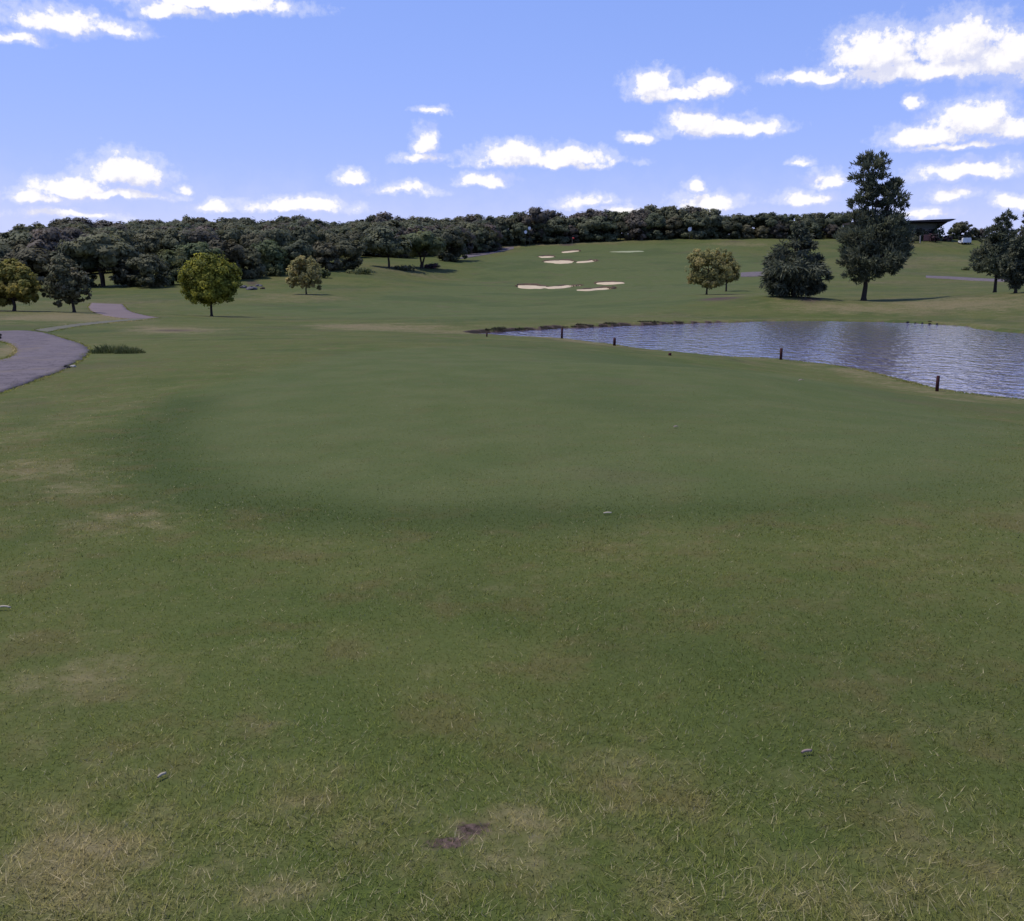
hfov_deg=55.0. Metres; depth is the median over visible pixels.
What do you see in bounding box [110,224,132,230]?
wood tree
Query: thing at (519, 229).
wood tree
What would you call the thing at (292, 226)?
wood tree
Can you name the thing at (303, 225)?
wood tree
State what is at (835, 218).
wood tree
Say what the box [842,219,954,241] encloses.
clubhouse
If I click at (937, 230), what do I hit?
shrub
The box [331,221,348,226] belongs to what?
wood tree
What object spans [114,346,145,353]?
grass tuft
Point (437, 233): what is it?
wood tree
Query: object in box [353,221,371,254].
wood tree
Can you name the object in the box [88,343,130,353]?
grass tuft
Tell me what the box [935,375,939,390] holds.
hazard stake
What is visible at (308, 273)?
tan tree
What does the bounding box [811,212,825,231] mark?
wood tree
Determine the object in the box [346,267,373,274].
shrub
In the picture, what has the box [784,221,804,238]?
wood tree
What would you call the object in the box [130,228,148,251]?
wood tree
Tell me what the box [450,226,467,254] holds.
wood tree
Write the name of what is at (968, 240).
golf cart
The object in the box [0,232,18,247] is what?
wood tree
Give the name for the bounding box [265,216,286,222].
wood tree
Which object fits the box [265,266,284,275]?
shrub
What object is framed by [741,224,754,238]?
wood tree
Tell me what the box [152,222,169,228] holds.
wood tree
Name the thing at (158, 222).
wood tree
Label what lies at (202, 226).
wood tree
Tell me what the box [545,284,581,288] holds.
sand bunker
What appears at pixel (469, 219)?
wood tree
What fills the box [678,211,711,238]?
wood tree
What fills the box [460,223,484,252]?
wood tree
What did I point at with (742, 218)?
wood tree
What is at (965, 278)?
hill path
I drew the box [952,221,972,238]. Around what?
wood tree
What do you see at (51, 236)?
wood tree
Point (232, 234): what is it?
wood tree
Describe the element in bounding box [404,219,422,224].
wood tree
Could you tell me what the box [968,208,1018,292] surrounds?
pine tree
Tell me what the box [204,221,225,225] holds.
wood tree
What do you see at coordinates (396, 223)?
wood tree
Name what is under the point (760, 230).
wood tree
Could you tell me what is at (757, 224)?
wood tree
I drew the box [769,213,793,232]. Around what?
wood tree
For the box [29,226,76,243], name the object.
wood tree
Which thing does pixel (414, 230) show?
wood tree
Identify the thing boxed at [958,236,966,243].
golf cart
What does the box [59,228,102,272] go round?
wood tree
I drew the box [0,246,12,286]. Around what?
wood tree
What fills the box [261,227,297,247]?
wood tree
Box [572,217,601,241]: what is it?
wood tree
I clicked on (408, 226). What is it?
wood tree
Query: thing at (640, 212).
wood tree
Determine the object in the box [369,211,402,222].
wood tree
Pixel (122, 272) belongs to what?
wood tree
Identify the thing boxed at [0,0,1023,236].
sky
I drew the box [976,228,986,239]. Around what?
wood tree
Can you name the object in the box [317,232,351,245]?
wood tree
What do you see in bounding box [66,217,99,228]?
wood tree
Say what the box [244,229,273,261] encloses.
wood tree
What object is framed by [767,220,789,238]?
wood tree
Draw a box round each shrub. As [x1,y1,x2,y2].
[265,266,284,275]
[319,269,330,277]
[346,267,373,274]
[389,264,415,270]
[423,263,439,268]
[905,235,919,242]
[913,228,928,239]
[929,234,939,241]
[931,225,944,239]
[942,235,952,240]
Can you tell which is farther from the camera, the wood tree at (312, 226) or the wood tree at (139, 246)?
the wood tree at (312, 226)
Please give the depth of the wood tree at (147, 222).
254.60 m
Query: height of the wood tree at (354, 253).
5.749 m
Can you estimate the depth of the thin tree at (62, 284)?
72.22 m
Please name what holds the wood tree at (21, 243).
on the ground at (396, 324)
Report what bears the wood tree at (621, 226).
on the ground at (396, 324)
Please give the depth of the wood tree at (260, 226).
229.84 m
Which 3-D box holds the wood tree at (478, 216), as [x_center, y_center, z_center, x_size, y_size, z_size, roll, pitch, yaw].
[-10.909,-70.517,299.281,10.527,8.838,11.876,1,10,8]
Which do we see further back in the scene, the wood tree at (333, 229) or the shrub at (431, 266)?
the wood tree at (333, 229)
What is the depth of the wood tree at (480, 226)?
268.71 m
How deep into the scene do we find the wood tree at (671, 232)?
292.03 m
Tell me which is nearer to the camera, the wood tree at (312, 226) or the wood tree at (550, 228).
the wood tree at (312, 226)
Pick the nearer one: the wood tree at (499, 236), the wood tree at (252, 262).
the wood tree at (252, 262)
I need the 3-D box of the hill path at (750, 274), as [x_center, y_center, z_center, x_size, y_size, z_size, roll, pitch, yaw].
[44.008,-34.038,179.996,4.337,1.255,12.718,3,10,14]
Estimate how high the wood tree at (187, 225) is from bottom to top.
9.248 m
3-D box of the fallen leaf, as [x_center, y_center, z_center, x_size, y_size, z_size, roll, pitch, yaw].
[1.037,1.023,3.466,0.044,0.011,0.014,-3,11,-17]
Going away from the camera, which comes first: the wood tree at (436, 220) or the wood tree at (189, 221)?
the wood tree at (189, 221)
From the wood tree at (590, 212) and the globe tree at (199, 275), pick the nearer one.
the globe tree at (199, 275)
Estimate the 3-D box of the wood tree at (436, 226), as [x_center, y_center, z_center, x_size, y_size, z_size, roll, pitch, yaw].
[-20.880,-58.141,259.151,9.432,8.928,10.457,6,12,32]
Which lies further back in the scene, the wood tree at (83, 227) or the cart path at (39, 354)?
the wood tree at (83, 227)
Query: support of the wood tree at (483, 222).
on the ground at (396, 324)
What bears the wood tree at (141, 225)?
on the ground at (396, 324)
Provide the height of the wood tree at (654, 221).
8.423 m
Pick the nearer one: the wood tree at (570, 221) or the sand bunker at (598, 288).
the sand bunker at (598, 288)
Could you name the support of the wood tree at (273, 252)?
on the ground at (396, 324)
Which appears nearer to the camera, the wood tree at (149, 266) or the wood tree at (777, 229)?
the wood tree at (149, 266)
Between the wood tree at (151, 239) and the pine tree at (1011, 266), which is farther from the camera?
the wood tree at (151, 239)
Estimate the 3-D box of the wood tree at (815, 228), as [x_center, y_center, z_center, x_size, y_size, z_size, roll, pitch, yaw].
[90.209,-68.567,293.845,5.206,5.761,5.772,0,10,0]
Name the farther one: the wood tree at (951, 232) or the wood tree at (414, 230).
the wood tree at (951, 232)
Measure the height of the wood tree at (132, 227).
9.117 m
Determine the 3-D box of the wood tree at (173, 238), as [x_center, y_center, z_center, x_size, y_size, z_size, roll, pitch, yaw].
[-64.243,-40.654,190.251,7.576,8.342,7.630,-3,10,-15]
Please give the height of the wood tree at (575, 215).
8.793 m
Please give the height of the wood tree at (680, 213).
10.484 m
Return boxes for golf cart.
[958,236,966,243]
[964,236,971,243]
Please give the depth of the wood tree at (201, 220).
261.31 m
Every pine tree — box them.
[832,148,916,300]
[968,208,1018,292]
[998,211,1023,292]
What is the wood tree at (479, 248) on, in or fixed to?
on the ground at (396, 324)
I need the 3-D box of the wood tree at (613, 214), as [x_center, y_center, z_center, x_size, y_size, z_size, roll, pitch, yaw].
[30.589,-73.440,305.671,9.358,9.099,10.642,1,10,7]
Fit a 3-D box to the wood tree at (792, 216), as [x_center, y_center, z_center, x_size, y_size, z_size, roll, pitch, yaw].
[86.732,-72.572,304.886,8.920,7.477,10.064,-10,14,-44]
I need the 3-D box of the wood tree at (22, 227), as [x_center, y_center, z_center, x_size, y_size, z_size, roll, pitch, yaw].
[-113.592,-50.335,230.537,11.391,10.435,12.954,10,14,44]
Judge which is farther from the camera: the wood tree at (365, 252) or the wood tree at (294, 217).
the wood tree at (294, 217)
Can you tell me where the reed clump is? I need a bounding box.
[483,328,498,330]
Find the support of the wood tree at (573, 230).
on the ground at (396, 324)
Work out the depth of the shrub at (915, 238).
272.14 m
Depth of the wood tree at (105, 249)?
142.46 m
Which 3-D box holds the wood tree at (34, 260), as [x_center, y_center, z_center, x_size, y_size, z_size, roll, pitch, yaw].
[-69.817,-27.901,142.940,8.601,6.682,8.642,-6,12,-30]
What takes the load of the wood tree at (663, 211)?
on the ground at (396, 324)
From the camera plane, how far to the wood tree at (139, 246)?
184.03 m
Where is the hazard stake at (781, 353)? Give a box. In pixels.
[779,348,782,359]
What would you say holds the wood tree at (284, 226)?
on the ground at (396, 324)
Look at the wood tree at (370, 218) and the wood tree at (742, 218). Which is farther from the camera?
the wood tree at (742, 218)
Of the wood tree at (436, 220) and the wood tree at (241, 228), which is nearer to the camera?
the wood tree at (241, 228)
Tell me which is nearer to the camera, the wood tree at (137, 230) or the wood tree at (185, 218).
the wood tree at (137, 230)
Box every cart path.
[0,330,88,392]
[36,318,149,331]
[88,303,158,318]
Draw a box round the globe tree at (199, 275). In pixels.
[177,252,242,315]
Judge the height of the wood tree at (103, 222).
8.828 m
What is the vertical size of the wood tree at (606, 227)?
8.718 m
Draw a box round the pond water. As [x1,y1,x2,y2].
[478,321,1023,398]
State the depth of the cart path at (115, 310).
79.28 m
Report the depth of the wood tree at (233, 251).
156.69 m
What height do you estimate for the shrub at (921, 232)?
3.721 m
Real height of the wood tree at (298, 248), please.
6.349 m
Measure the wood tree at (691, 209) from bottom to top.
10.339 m
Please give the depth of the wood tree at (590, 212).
293.96 m
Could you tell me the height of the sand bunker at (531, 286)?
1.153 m
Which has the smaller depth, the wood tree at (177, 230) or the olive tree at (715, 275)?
the olive tree at (715, 275)
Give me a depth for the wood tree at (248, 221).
263.98 m
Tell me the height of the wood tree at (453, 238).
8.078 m
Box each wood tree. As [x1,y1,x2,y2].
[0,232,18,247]
[0,245,51,285]
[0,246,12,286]
[6,223,43,233]
[6,238,27,251]
[7,232,35,249]
[9,228,27,234]
[26,228,76,251]
[27,221,55,227]
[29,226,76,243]
[41,246,100,287]
[48,217,79,226]
[55,230,144,286]
[57,225,80,230]
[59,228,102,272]
[64,221,91,229]
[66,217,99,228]
[72,223,97,233]
[74,228,96,271]
[92,219,109,227]
[94,227,116,231]
[95,230,113,233]
[102,220,123,226]
[103,257,146,286]
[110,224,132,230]
[112,229,147,254]
[123,222,138,227]
[125,253,170,287]
[126,224,139,230]
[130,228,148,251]
[132,219,154,224]
[134,229,175,257]
[138,223,155,229]
[149,219,162,226]
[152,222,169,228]
[154,248,189,285]
[157,227,181,253]
[159,228,195,266]
[167,222,195,229]
[173,220,197,227]
[175,242,225,281]
[178,228,223,243]
[181,214,196,223]
[191,217,209,222]
[194,224,227,261]
[195,222,220,229]
[204,217,236,223]
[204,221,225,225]
[207,239,247,275]
[209,229,249,248]
[216,222,241,227]
[218,224,243,230]
[235,217,265,225]
[237,225,257,230]
[237,245,265,278]
[239,230,267,247]
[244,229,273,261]
[251,239,289,271]
[257,223,277,229]
[261,223,292,232]
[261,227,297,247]
[262,224,285,257]
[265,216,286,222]
[273,218,293,223]
[282,239,316,270]
[283,215,301,221]
[287,224,315,232]
[288,221,304,226]
[289,223,314,248]
[290,226,326,258]
[294,222,324,233]
[298,214,313,222]
[307,219,337,226]
[307,241,342,270]
[316,229,337,235]
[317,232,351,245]
[329,227,340,233]
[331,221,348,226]
[333,240,366,269]
[334,227,351,256]
[344,230,368,253]
[345,230,368,245]
[350,223,373,255]
[351,215,376,223]
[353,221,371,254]
[360,226,412,267]
[363,223,390,256]
[365,221,395,256]
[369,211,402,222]
[371,220,408,256]
[389,228,411,257]
[397,226,409,255]
[401,215,429,222]
[401,229,445,268]
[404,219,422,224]
[404,225,427,255]
[405,224,429,255]
[420,216,440,223]
[430,229,448,255]
[431,223,441,230]
[436,227,471,261]
[439,218,463,223]
[441,222,455,227]
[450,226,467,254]
[453,215,479,222]
[454,225,475,253]
[456,221,470,226]
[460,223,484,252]
[462,214,484,219]
[470,224,488,248]
[471,219,489,224]
[474,228,487,251]
[477,226,500,252]
[480,215,509,243]
[483,223,502,249]
[497,215,521,243]
[497,225,514,245]
[507,211,527,217]
[508,222,531,244]
[517,207,551,243]
[528,222,547,243]
[542,218,569,243]
[544,209,565,219]
[553,215,580,237]
[563,225,579,242]
[569,213,579,217]
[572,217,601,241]
[578,208,612,234]
[588,214,617,241]
[604,209,622,233]
[611,221,629,239]
[613,211,629,222]
[623,208,650,234]
[623,215,648,239]
[641,204,661,213]
[641,212,667,239]
[655,205,674,229]
[660,216,685,238]
[665,206,689,237]
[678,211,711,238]
[684,205,703,236]
[697,208,728,237]
[702,219,721,237]
[718,214,732,233]
[718,221,743,238]
[731,213,756,234]
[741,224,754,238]
[746,218,766,234]
[751,212,788,237]
[754,225,769,238]
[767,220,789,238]
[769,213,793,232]
[784,214,800,234]
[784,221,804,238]
[793,212,825,238]
[808,221,821,238]
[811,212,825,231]
[820,211,850,237]
[823,224,839,238]
[947,227,959,238]
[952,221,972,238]
[965,227,979,239]
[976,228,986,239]
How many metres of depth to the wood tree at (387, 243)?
190.20 m
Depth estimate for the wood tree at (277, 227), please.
205.68 m
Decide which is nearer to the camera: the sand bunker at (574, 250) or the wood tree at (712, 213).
the sand bunker at (574, 250)
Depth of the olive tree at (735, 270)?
134.99 m
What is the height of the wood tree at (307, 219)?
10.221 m
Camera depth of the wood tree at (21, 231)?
218.94 m
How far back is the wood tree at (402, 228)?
241.61 m
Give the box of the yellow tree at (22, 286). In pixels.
[0,257,42,310]
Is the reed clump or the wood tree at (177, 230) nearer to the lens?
the reed clump
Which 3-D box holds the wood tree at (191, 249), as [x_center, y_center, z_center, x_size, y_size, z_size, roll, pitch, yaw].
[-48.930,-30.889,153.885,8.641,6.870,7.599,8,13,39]
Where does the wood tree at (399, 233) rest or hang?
on the ground at (396, 324)
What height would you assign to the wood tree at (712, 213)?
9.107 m
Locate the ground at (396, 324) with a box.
[0,236,1023,920]
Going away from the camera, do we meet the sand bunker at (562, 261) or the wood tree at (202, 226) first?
the wood tree at (202, 226)
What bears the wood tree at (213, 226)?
on the ground at (396, 324)
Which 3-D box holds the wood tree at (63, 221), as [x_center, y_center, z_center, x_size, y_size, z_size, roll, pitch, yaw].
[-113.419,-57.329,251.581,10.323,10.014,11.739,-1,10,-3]
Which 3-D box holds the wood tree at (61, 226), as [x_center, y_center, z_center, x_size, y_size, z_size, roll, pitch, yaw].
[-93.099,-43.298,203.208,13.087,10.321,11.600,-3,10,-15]
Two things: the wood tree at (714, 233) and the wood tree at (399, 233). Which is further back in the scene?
the wood tree at (714, 233)
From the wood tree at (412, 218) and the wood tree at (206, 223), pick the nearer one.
the wood tree at (206, 223)
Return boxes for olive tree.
[684,247,735,294]
[718,251,740,290]
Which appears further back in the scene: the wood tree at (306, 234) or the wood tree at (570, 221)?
the wood tree at (570, 221)
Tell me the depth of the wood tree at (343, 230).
233.70 m
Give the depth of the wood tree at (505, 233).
287.17 m
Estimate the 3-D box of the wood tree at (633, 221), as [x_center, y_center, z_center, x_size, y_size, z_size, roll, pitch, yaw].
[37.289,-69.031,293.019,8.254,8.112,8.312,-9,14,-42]
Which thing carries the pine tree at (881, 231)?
on the ground at (396, 324)
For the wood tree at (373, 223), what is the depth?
240.24 m
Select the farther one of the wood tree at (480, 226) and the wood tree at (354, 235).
the wood tree at (480, 226)
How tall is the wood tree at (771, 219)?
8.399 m
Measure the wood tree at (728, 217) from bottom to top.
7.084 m
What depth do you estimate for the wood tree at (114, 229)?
222.04 m
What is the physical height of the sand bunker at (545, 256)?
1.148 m
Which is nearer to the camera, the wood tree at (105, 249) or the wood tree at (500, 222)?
the wood tree at (105, 249)
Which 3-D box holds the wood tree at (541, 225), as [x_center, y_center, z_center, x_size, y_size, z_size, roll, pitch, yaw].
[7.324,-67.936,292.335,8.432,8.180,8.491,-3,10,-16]
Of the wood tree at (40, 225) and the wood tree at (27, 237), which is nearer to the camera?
the wood tree at (27, 237)
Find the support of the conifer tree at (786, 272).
on the ground at (396, 324)
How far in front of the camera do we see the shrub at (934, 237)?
273.81 m
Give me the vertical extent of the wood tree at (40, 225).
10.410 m
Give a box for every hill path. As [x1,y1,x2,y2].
[460,247,513,258]
[741,272,761,276]
[926,275,1005,281]
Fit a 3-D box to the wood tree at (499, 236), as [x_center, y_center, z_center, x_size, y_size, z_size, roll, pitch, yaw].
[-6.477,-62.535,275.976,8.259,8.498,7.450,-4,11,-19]
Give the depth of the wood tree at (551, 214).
299.08 m
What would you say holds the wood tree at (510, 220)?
on the ground at (396, 324)
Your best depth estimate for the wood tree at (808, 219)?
294.76 m
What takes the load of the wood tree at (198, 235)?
on the ground at (396, 324)
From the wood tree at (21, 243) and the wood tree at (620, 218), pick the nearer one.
the wood tree at (21, 243)
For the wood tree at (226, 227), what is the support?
on the ground at (396, 324)
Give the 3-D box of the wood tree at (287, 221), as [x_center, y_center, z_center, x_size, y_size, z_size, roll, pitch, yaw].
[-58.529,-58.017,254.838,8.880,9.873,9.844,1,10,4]
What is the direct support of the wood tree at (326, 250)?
on the ground at (396, 324)
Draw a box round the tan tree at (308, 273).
[285,255,321,294]
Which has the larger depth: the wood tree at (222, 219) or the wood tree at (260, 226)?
the wood tree at (222, 219)
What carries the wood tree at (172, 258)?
on the ground at (396, 324)
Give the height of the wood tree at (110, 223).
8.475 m
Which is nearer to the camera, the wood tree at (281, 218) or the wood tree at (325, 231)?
the wood tree at (325, 231)
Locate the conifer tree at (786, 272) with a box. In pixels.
[758,219,834,297]
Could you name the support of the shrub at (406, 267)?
on the ground at (396, 324)
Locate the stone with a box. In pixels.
[246,286,257,289]
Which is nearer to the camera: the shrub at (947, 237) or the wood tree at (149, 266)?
the wood tree at (149, 266)
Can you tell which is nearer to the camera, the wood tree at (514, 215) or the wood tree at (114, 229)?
the wood tree at (114, 229)
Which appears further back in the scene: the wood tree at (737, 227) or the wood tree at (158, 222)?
the wood tree at (737, 227)
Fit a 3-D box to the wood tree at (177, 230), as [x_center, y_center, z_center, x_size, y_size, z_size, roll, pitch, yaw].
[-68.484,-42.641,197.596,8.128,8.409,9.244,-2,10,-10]
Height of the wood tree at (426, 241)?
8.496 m
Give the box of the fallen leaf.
[801,749,811,752]
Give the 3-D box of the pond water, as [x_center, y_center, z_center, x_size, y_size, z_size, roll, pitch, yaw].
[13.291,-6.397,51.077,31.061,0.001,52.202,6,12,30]
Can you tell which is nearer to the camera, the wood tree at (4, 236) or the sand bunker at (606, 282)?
the sand bunker at (606, 282)
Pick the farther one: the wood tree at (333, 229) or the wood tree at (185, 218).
the wood tree at (185, 218)
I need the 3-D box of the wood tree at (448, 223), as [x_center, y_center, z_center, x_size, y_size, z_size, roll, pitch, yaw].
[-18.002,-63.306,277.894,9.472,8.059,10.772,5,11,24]
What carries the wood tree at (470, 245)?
on the ground at (396, 324)
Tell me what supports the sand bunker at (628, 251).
on the ground at (396, 324)
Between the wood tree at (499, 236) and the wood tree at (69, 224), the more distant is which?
the wood tree at (499, 236)
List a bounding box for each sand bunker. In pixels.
[515,283,548,288]
[537,255,554,257]
[542,259,575,263]
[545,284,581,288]
[562,249,580,252]
[576,259,598,262]
[577,286,616,290]
[594,281,624,284]
[613,251,643,251]
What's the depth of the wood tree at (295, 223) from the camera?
238.94 m
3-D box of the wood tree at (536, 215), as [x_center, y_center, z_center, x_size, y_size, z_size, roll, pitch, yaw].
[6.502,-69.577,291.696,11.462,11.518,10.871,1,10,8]
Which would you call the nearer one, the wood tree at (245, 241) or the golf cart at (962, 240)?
the wood tree at (245, 241)
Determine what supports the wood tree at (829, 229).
on the ground at (396, 324)
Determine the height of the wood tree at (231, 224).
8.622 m
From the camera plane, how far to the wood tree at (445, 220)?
283.26 m
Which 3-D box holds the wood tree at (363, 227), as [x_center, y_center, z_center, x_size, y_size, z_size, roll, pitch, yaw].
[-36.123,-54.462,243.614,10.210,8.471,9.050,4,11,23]
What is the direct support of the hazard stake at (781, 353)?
on the ground at (396, 324)
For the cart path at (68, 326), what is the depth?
51.81 m
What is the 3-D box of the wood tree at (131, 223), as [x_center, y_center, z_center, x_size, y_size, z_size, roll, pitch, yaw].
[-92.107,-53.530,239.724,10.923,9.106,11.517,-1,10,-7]
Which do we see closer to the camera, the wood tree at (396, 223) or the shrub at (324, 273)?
the shrub at (324, 273)
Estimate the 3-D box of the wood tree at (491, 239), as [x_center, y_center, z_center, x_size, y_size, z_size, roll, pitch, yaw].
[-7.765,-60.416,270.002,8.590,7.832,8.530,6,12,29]
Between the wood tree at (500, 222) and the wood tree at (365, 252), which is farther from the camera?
the wood tree at (500, 222)
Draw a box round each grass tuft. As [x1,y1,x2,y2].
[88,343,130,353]
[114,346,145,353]
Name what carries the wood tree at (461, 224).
on the ground at (396, 324)
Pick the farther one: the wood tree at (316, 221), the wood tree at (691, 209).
the wood tree at (691, 209)
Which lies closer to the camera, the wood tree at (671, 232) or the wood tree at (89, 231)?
the wood tree at (89, 231)
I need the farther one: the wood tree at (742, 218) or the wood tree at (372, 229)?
the wood tree at (742, 218)
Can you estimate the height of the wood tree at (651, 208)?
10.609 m
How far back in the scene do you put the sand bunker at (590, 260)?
225.25 m
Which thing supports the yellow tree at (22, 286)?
on the ground at (396, 324)
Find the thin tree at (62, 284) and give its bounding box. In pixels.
[40,257,91,311]
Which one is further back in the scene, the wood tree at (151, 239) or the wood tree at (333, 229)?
the wood tree at (333, 229)
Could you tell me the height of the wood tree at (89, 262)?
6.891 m
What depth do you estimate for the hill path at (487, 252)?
264.81 m
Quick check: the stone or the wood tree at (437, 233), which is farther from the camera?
the wood tree at (437, 233)
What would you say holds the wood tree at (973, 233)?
on the ground at (396, 324)
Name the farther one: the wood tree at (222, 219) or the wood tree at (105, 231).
the wood tree at (222, 219)
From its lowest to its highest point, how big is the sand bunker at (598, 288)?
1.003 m
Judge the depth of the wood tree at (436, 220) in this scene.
282.56 m
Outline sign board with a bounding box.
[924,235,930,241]

